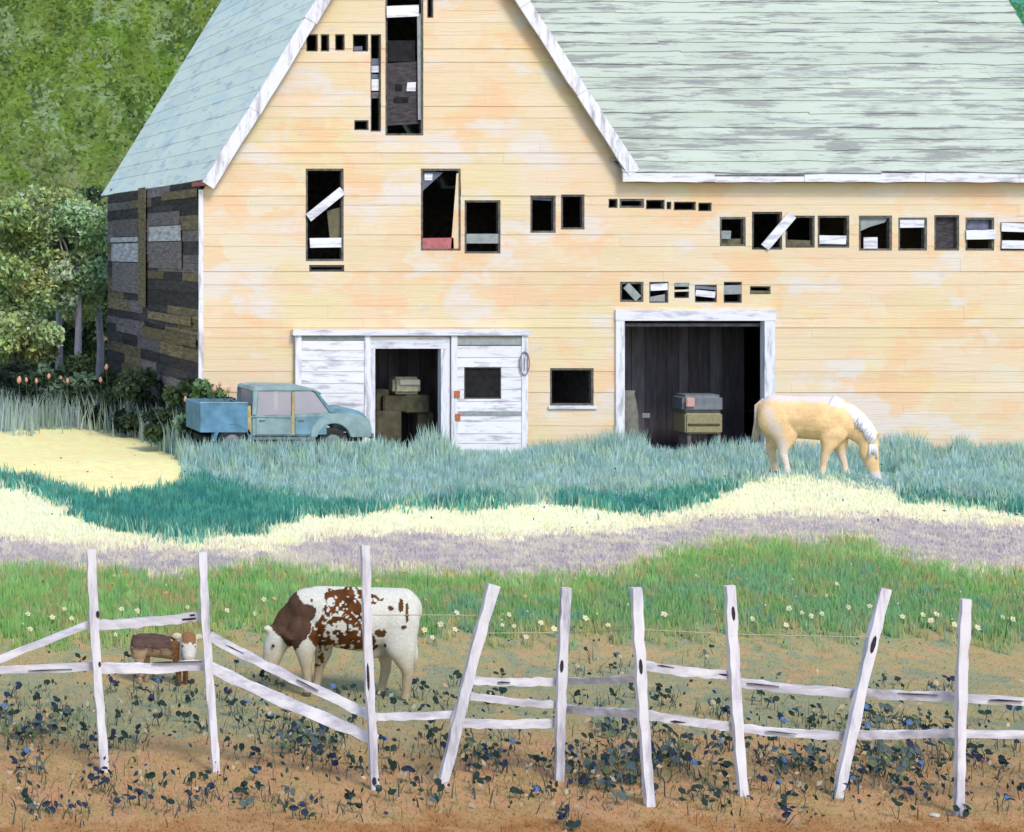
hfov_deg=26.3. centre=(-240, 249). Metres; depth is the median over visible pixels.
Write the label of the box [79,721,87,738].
weed
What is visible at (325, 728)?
weed
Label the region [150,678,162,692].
weed
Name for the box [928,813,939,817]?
pebble
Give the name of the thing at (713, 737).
weed
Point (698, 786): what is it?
weed
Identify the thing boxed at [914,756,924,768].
weed
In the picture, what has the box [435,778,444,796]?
weed
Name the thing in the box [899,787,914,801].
weed
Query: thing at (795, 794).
weed
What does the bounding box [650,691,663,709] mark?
weed
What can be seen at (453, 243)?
window frame
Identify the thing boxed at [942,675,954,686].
weed
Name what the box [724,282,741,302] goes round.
window frame
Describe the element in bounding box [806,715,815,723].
weed
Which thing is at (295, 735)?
weed
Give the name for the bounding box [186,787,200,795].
weed
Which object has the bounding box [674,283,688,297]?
window frame
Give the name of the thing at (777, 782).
weed
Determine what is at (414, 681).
weed
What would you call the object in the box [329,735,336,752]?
weed
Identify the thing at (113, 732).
weed
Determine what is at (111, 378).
shrub
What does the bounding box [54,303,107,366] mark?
understory tree
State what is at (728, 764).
weed
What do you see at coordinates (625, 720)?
weed
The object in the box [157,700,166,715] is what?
weed
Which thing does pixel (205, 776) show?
weed
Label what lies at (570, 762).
weed
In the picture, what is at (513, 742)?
weed
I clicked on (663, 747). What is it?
weed
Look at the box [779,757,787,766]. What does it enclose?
weed
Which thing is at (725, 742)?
weed
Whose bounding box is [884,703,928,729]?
weed
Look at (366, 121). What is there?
window frame
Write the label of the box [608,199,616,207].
window frame
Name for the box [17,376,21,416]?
bud flower
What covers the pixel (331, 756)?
weed
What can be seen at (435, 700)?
weed
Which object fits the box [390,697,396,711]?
weed
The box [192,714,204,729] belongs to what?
weed
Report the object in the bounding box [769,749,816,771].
weed
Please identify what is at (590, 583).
orange wildflowers
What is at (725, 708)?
weed
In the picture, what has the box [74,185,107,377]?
broadleaf tree
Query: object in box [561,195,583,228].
window frame
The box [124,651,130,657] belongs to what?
weed
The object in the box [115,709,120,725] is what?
weed
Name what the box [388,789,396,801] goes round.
weed
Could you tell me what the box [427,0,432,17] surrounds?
window frame
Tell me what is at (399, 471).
yard grass
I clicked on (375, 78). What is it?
window frame
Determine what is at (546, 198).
window frame
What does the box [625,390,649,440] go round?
feed sack
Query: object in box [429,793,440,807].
weed
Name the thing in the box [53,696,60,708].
weed
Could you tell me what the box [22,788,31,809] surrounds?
weed
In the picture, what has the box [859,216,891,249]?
window frame
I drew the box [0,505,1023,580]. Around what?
mauve grass
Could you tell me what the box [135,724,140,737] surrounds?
weed
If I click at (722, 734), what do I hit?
weed
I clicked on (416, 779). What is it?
weed
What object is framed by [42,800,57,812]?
weed
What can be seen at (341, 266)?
window frame
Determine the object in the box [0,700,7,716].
weed
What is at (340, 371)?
sliding door
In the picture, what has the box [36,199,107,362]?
broadleaf tree
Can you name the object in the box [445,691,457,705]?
weed
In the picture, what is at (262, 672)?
weed
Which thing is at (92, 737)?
weed
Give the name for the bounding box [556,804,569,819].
weed
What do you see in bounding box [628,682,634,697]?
weed
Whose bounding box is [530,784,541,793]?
weed
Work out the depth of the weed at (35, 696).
23.30 m
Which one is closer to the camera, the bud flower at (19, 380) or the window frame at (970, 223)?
the window frame at (970, 223)
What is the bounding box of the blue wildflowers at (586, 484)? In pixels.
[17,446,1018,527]
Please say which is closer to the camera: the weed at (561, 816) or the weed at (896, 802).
the weed at (561, 816)
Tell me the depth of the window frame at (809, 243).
50.03 m
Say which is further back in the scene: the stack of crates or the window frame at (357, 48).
the stack of crates
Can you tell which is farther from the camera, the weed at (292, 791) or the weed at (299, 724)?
the weed at (299, 724)
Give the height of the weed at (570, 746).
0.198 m
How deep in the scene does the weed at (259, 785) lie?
18.67 m
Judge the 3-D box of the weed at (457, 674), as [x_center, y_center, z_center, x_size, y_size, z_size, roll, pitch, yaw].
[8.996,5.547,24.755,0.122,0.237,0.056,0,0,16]
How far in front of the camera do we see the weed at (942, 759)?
19.70 m
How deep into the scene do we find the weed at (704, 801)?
18.28 m
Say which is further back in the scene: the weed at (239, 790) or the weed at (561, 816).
the weed at (239, 790)
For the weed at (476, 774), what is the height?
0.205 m
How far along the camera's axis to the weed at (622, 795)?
18.51 m
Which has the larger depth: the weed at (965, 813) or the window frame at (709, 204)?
the window frame at (709, 204)
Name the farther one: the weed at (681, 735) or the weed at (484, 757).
the weed at (681, 735)
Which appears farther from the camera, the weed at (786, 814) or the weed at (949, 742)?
the weed at (949, 742)
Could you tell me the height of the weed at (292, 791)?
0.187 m
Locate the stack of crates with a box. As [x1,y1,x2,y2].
[375,388,432,445]
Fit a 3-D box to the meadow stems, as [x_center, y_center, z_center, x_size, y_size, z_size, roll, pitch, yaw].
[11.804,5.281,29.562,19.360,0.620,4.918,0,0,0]
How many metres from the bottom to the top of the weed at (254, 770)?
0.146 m
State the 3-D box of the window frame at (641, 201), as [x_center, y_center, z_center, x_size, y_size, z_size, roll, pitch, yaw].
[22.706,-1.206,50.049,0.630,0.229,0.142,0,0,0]
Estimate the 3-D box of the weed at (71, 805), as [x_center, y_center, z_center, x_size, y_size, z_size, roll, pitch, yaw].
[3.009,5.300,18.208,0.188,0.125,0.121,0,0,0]
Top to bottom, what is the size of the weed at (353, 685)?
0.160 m
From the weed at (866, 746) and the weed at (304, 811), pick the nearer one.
the weed at (304, 811)
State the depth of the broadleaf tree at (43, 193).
67.35 m
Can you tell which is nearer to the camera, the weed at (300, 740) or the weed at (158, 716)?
the weed at (300, 740)
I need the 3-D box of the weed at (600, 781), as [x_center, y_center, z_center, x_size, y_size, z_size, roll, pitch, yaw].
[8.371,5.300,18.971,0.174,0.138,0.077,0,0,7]
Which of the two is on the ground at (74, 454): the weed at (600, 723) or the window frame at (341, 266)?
the weed at (600, 723)
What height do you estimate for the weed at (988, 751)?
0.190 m
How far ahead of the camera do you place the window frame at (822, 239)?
49.99 m
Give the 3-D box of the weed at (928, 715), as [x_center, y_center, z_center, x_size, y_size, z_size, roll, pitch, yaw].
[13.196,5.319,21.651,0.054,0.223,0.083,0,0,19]
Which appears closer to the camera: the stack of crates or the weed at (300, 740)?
the weed at (300, 740)
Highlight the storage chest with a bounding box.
[672,393,721,433]
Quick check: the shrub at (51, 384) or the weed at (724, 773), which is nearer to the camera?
the weed at (724, 773)
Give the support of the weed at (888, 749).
on the ground at (74, 454)
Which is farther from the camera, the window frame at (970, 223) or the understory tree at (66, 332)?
the understory tree at (66, 332)
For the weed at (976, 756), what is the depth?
19.81 m
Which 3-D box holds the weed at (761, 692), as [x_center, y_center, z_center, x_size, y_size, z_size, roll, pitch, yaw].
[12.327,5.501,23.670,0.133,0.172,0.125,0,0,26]
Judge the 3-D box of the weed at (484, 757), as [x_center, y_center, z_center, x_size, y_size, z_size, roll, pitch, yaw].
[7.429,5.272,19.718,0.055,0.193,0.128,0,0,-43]
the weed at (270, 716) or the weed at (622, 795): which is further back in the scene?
the weed at (270, 716)
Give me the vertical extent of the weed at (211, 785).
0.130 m
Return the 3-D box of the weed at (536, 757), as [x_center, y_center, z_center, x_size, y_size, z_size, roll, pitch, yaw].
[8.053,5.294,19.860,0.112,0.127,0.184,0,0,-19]
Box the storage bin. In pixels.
[388,376,419,393]
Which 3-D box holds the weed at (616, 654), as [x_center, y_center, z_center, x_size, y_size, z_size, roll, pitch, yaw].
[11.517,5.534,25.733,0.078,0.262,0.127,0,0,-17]
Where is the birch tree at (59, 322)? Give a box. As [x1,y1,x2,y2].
[36,251,67,370]
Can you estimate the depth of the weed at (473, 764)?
19.61 m
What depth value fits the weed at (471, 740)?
20.33 m
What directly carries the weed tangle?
on the ground at (74, 454)
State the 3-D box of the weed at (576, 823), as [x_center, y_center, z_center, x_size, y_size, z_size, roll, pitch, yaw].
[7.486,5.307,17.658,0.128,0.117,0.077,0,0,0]
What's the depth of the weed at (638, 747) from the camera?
20.18 m
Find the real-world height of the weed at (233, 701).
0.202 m
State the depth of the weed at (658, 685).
24.38 m
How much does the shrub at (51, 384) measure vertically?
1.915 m
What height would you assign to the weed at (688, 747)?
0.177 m
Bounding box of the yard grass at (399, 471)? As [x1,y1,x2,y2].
[0,384,1023,506]
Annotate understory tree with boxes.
[0,305,73,371]
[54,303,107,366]
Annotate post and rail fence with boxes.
[0,545,1023,815]
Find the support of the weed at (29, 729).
on the ground at (74, 454)
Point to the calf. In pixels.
(144, 647)
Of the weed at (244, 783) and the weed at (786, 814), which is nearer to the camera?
the weed at (786, 814)
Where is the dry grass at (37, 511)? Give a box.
[0,471,1023,554]
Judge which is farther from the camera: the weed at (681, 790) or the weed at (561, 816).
the weed at (681, 790)
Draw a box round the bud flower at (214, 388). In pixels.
[212,385,216,401]
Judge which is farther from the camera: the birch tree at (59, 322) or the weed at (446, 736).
the birch tree at (59, 322)
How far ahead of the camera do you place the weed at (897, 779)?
19.05 m
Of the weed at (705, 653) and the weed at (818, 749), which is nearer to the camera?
the weed at (818, 749)
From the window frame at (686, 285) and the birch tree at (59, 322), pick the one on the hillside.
the birch tree at (59, 322)
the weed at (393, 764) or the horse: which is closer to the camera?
the weed at (393, 764)
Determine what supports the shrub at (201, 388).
on the ground at (74, 454)
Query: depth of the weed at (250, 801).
18.34 m
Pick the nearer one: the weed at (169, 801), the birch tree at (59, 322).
the weed at (169, 801)
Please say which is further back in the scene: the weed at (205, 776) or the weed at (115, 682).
the weed at (115, 682)
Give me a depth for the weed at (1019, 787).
18.69 m
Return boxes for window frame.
[306,34,316,51]
[306,169,345,260]
[309,265,343,271]
[321,34,328,51]
[335,34,343,50]
[353,34,367,51]
[354,120,367,129]
[371,34,380,131]
[385,0,422,134]
[421,169,459,249]
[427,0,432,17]
[464,200,499,252]
[530,196,554,232]
[548,368,596,408]
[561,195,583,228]
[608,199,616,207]
[619,199,643,207]
[620,282,642,301]
[646,200,663,208]
[649,282,667,302]
[674,202,694,209]
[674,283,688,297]
[695,285,715,301]
[698,203,710,210]
[720,217,744,245]
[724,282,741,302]
[750,286,770,293]
[752,211,795,249]
[785,216,813,247]
[818,216,848,247]
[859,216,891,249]
[898,218,926,249]
[934,215,958,249]
[965,218,995,249]
[1000,222,1023,249]
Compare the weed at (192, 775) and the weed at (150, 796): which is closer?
the weed at (150, 796)
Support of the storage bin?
on the stack of crates
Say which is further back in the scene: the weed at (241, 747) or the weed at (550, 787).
the weed at (241, 747)
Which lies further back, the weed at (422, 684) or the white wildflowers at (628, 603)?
the white wildflowers at (628, 603)
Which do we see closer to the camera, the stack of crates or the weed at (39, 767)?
the weed at (39, 767)
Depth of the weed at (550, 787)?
18.70 m
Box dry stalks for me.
[2,754,1023,831]
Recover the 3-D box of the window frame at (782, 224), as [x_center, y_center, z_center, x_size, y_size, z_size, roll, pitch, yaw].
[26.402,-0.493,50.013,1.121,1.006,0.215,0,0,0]
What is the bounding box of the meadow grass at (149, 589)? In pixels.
[0,526,1023,655]
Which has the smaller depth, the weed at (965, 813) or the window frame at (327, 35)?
the weed at (965, 813)
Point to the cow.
(320, 622)
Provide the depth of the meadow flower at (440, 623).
27.66 m
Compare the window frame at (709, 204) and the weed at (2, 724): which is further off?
the window frame at (709, 204)
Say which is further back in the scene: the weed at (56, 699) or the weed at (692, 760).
the weed at (56, 699)
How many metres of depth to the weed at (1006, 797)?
18.25 m
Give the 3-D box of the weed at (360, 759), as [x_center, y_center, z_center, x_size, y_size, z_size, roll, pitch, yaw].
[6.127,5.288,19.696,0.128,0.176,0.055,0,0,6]
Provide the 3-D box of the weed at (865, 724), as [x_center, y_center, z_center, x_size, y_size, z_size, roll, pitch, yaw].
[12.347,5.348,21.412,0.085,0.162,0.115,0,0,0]
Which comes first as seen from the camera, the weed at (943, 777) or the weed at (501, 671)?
the weed at (943, 777)
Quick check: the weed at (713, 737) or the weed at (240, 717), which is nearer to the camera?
the weed at (713, 737)
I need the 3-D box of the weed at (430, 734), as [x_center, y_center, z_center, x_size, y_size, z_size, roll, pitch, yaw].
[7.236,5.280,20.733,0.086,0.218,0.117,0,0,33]
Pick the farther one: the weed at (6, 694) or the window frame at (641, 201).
the window frame at (641, 201)
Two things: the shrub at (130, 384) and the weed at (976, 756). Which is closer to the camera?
the weed at (976, 756)
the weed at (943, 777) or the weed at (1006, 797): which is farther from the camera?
the weed at (943, 777)
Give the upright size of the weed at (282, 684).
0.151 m
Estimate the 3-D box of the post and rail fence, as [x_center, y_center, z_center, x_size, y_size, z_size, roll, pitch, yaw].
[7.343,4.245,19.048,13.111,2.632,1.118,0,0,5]
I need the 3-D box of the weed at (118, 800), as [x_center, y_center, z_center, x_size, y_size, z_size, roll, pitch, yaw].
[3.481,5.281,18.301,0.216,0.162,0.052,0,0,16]
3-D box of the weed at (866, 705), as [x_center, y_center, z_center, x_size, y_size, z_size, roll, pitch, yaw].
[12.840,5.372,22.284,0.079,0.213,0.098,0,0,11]
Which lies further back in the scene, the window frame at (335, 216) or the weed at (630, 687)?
the window frame at (335, 216)
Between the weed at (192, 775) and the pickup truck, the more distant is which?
the pickup truck
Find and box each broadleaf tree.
[0,183,106,389]
[0,195,60,320]
[0,310,64,364]
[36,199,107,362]
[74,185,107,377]
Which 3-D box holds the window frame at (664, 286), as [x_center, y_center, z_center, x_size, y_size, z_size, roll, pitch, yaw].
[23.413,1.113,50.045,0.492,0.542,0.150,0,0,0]
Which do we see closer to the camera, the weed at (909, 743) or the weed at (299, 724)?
the weed at (909, 743)
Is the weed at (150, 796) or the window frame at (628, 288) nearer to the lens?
the weed at (150, 796)
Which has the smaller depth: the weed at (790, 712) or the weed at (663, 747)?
the weed at (663, 747)
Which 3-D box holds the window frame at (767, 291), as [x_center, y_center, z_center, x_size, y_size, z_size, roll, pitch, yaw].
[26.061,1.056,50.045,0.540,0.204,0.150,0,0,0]
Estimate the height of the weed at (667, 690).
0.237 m
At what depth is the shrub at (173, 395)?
50.73 m
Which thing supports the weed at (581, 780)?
on the ground at (74, 454)
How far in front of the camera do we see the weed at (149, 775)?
19.07 m
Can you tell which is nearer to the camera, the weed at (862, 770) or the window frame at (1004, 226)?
the weed at (862, 770)
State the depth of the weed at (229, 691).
23.82 m
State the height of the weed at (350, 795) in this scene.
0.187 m
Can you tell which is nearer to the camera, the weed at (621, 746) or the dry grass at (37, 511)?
the weed at (621, 746)
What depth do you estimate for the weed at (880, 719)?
21.76 m
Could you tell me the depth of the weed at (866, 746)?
20.35 m
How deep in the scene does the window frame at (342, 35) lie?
49.98 m
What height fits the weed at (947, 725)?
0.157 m
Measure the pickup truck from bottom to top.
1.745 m
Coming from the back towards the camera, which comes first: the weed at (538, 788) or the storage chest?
the storage chest
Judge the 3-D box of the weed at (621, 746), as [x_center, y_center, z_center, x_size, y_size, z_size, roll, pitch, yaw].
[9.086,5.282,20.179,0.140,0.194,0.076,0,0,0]
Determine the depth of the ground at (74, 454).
22.56 m
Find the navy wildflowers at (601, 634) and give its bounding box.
[11,625,1004,645]
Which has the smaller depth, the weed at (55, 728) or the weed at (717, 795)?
the weed at (717, 795)
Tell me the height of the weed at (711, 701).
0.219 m
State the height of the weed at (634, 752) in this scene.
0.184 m
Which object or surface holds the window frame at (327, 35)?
in the barn
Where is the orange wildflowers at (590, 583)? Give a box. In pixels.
[16,532,1023,601]
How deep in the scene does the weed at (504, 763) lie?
19.60 m
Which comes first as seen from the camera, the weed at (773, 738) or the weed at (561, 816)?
the weed at (561, 816)
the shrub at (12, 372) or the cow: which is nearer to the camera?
the cow
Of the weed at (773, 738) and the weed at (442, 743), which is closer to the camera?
the weed at (442, 743)
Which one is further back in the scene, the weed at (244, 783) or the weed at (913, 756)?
the weed at (913, 756)
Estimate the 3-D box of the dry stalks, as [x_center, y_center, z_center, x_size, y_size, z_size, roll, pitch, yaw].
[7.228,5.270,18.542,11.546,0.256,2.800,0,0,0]
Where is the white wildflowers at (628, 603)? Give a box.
[2,532,1015,627]
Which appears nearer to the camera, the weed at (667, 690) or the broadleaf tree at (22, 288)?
the weed at (667, 690)
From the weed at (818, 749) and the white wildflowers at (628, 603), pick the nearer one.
the weed at (818, 749)
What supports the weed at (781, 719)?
on the ground at (74, 454)
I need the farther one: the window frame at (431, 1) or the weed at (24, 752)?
the window frame at (431, 1)
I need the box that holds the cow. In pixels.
[263,586,421,700]
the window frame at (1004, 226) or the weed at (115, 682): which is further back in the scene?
the window frame at (1004, 226)
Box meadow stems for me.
[1,559,1014,642]
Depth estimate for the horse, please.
42.79 m
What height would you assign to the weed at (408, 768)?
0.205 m
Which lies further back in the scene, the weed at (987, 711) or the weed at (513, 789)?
the weed at (987, 711)
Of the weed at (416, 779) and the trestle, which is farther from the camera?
the trestle
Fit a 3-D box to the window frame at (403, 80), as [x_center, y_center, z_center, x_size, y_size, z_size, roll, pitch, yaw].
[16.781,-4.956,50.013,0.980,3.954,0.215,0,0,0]
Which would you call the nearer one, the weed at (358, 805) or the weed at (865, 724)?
the weed at (358, 805)
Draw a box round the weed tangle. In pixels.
[0,644,1023,831]
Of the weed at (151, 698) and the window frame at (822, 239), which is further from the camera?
the window frame at (822, 239)
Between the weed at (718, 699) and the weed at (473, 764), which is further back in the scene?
the weed at (718, 699)
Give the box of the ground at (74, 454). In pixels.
[0,422,1023,831]
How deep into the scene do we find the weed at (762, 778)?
18.94 m
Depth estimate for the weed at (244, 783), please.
18.76 m
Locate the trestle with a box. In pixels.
[679,432,720,449]
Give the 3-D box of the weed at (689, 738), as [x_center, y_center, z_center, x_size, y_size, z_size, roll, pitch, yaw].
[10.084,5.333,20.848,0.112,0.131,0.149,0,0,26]
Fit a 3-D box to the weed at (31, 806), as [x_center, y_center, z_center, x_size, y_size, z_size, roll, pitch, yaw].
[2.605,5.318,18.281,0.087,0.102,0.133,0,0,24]
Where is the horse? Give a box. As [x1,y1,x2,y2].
[751,395,880,478]
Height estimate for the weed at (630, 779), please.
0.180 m
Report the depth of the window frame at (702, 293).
49.97 m
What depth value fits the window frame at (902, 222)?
49.99 m
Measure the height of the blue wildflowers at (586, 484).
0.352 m
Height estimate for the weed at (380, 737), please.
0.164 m
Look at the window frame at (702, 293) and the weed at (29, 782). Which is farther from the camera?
the window frame at (702, 293)
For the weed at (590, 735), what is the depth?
20.87 m
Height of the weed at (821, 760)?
0.236 m
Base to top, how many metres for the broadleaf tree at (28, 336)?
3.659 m
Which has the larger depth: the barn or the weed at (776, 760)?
the barn
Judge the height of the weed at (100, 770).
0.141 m
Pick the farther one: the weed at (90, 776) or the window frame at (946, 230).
the window frame at (946, 230)
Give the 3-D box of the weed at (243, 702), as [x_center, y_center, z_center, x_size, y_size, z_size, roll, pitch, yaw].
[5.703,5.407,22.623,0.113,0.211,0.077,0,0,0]
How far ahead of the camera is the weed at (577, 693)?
23.23 m
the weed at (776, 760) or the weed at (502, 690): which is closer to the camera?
the weed at (776, 760)
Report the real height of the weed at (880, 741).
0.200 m
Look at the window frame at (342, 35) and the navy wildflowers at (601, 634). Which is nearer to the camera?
the navy wildflowers at (601, 634)
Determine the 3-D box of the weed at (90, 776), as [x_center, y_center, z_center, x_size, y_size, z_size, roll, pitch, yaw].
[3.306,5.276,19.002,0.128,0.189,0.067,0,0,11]
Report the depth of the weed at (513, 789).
18.71 m
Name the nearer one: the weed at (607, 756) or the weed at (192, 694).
the weed at (607, 756)
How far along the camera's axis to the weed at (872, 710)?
22.30 m
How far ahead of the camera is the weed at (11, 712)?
21.89 m
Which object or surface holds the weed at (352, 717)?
on the ground at (74, 454)
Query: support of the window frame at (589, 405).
in the barn
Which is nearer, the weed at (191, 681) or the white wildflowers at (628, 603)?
the weed at (191, 681)
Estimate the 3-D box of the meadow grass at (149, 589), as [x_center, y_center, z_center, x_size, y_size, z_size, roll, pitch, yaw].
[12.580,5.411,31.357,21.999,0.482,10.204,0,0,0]
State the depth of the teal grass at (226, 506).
39.52 m
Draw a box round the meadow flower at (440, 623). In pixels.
[437,621,443,631]
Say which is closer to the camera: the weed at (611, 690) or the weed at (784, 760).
the weed at (784, 760)
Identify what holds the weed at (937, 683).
on the ground at (74, 454)
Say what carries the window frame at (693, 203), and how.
in the barn
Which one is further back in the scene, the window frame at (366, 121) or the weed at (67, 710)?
the window frame at (366, 121)
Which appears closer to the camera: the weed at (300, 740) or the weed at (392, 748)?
the weed at (392, 748)
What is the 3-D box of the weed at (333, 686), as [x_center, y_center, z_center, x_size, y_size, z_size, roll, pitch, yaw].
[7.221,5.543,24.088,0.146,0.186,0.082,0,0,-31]
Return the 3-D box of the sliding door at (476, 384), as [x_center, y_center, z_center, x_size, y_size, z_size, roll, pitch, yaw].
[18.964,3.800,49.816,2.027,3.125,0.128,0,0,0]
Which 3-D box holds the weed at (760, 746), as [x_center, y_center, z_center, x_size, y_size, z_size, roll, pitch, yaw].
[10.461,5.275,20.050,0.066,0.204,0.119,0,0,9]
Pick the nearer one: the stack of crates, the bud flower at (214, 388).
the bud flower at (214, 388)
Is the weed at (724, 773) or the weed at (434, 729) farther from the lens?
the weed at (434, 729)
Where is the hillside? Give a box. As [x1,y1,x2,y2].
[0,0,1023,391]
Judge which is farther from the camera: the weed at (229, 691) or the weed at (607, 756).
the weed at (229, 691)
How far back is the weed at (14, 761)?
19.70 m
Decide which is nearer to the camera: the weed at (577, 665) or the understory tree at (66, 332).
the weed at (577, 665)
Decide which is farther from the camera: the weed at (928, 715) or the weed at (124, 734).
the weed at (928, 715)
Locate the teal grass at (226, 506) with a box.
[0,460,1023,547]
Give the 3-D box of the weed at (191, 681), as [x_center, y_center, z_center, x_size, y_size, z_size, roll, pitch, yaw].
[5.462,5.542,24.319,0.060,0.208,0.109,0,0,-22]
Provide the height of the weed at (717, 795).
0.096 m
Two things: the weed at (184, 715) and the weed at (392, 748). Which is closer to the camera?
the weed at (392, 748)
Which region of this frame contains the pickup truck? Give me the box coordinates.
[186,382,373,447]
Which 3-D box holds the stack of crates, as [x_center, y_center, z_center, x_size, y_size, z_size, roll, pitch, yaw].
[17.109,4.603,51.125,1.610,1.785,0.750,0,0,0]
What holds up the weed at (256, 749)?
on the ground at (74, 454)
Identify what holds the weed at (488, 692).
on the ground at (74, 454)
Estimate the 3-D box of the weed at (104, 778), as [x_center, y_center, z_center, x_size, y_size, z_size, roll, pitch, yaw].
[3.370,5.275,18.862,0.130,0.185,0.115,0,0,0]
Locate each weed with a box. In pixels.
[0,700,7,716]
[0,721,31,738]
[4,691,10,699]
[6,709,19,726]
[8,714,47,736]
[9,755,17,771]
[15,682,21,697]
[21,748,30,760]
[21,780,32,796]
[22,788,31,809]
[28,801,38,808]
[32,713,66,732]
[32,761,44,774]
[33,692,39,705]
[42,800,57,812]
[51,702,81,722]
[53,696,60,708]
[68,800,87,812]
[75,653,86,660]
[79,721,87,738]
[79,734,97,751]
[87,773,99,791]
[93,766,107,779]
[97,776,109,786]
[109,676,118,691]
[111,729,116,746]
[114,794,136,810]
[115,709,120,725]
[118,730,128,748]
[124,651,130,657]
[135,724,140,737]
[136,788,153,808]
[144,772,155,788]
[145,689,154,706]
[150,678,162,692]
[152,711,162,724]
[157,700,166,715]
[161,795,174,814]
[175,710,191,720]
[185,691,194,701]
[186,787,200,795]
[187,771,195,785]
[188,679,194,690]
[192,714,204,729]
[199,770,210,779]
[201,782,214,791]
[223,687,231,699]
[226,698,237,715]
[233,743,244,760]
[233,787,247,798]
[234,715,243,727]
[238,798,253,807]
[240,699,248,713]
[240,780,248,795]
[249,766,261,780]
[250,746,260,757]
[255,780,263,801]
[258,669,264,683]
[264,714,273,719]
[275,682,285,690]
[276,729,318,754]
[280,785,295,800]
[282,719,309,737]
[288,801,308,819]
[292,727,334,744]
[311,743,323,759]
[319,723,328,741]
[327,752,338,770]
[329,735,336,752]
[330,683,340,693]
[341,683,355,693]
[344,789,355,808]
[346,802,362,812]
[347,714,356,723]
[350,755,362,771]
[375,787,385,798]
[378,734,387,749]
[385,745,396,758]
[388,759,396,774]
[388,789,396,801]
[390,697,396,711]
[401,765,415,779]
[410,776,420,793]
[412,679,416,695]
[419,681,429,699]
[424,724,438,740]
[426,729,434,744]
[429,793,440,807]
[433,696,441,708]
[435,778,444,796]
[440,741,446,751]
[443,733,447,741]
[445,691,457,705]
[452,670,461,686]
[458,737,501,757]
[464,754,481,770]
[473,771,479,783]
[476,752,489,769]
[476,776,491,794]
[486,690,494,705]
[492,687,506,694]
[493,668,503,677]
[497,759,507,773]
[504,738,520,750]
[510,786,523,799]
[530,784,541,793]
[533,755,547,764]
[546,785,556,797]
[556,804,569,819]
[564,758,610,781]
[565,744,577,762]
[567,820,580,828]
[568,759,574,773]
[572,663,581,676]
[574,689,580,705]
[578,776,591,786]
[581,732,593,743]
[584,752,596,760]
[595,718,627,736]
[598,778,614,791]
[600,747,637,769]
[606,761,641,783]
[609,687,616,705]
[611,790,627,804]
[613,652,621,670]
[616,718,629,724]
[617,743,629,758]
[626,741,662,756]
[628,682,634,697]
[628,750,659,769]
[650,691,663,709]
[655,683,662,691]
[655,744,689,766]
[661,738,694,753]
[662,724,672,735]
[663,688,672,706]
[673,732,684,749]
[678,784,696,798]
[684,733,692,739]
[686,756,701,773]
[695,784,714,797]
[701,798,714,810]
[703,649,709,658]
[707,698,715,713]
[710,734,721,746]
[713,697,720,714]
[713,791,721,801]
[718,761,732,770]
[719,731,732,740]
[721,705,729,716]
[722,770,728,791]
[723,736,728,747]
[756,690,764,701]
[756,775,767,792]
[758,744,764,758]
[763,696,779,709]
[767,736,777,744]
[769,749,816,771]
[770,743,825,766]
[775,777,783,791]
[777,712,786,727]
[777,793,786,806]
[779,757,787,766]
[780,806,793,823]
[788,708,802,723]
[791,789,806,804]
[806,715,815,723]
[815,747,827,758]
[847,771,855,784]
[855,744,873,754]
[855,768,865,781]
[860,739,896,754]
[861,722,870,728]
[863,703,868,719]
[864,746,912,769]
[866,756,907,782]
[868,704,875,714]
[875,714,885,728]
[877,739,922,760]
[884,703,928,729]
[890,774,908,786]
[891,797,903,819]
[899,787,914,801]
[901,720,912,729]
[908,753,923,760]
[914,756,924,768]
[924,738,982,760]
[926,711,931,728]
[929,680,939,689]
[937,758,946,770]
[940,775,953,794]
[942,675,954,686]
[943,723,952,728]
[953,804,970,816]
[971,750,982,769]
[978,709,991,717]
[978,744,992,762]
[998,754,1006,768]
[1002,793,1014,809]
[1006,704,1022,722]
[1016,782,1022,799]
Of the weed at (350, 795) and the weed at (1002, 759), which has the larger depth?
the weed at (1002, 759)
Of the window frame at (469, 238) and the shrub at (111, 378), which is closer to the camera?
the window frame at (469, 238)
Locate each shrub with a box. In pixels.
[0,355,55,416]
[3,363,90,407]
[53,352,124,410]
[78,369,140,427]
[111,367,165,435]
[140,377,194,443]
[172,378,227,445]
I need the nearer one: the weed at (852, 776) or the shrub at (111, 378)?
the weed at (852, 776)
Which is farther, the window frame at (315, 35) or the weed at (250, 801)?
the window frame at (315, 35)
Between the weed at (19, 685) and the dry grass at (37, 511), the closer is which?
the weed at (19, 685)
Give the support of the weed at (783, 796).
on the ground at (74, 454)
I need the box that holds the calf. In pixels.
[130,632,201,685]
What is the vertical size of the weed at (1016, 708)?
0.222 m
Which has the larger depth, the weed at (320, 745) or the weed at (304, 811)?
the weed at (320, 745)
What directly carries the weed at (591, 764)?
on the ground at (74, 454)
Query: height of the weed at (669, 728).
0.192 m
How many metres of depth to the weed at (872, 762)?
19.52 m
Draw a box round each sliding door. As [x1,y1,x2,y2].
[295,335,370,444]
[450,336,529,453]
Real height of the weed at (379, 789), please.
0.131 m
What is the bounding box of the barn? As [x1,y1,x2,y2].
[101,0,1023,453]
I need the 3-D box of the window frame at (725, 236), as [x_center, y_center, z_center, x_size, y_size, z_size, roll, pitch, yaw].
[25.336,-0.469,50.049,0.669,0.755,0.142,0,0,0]

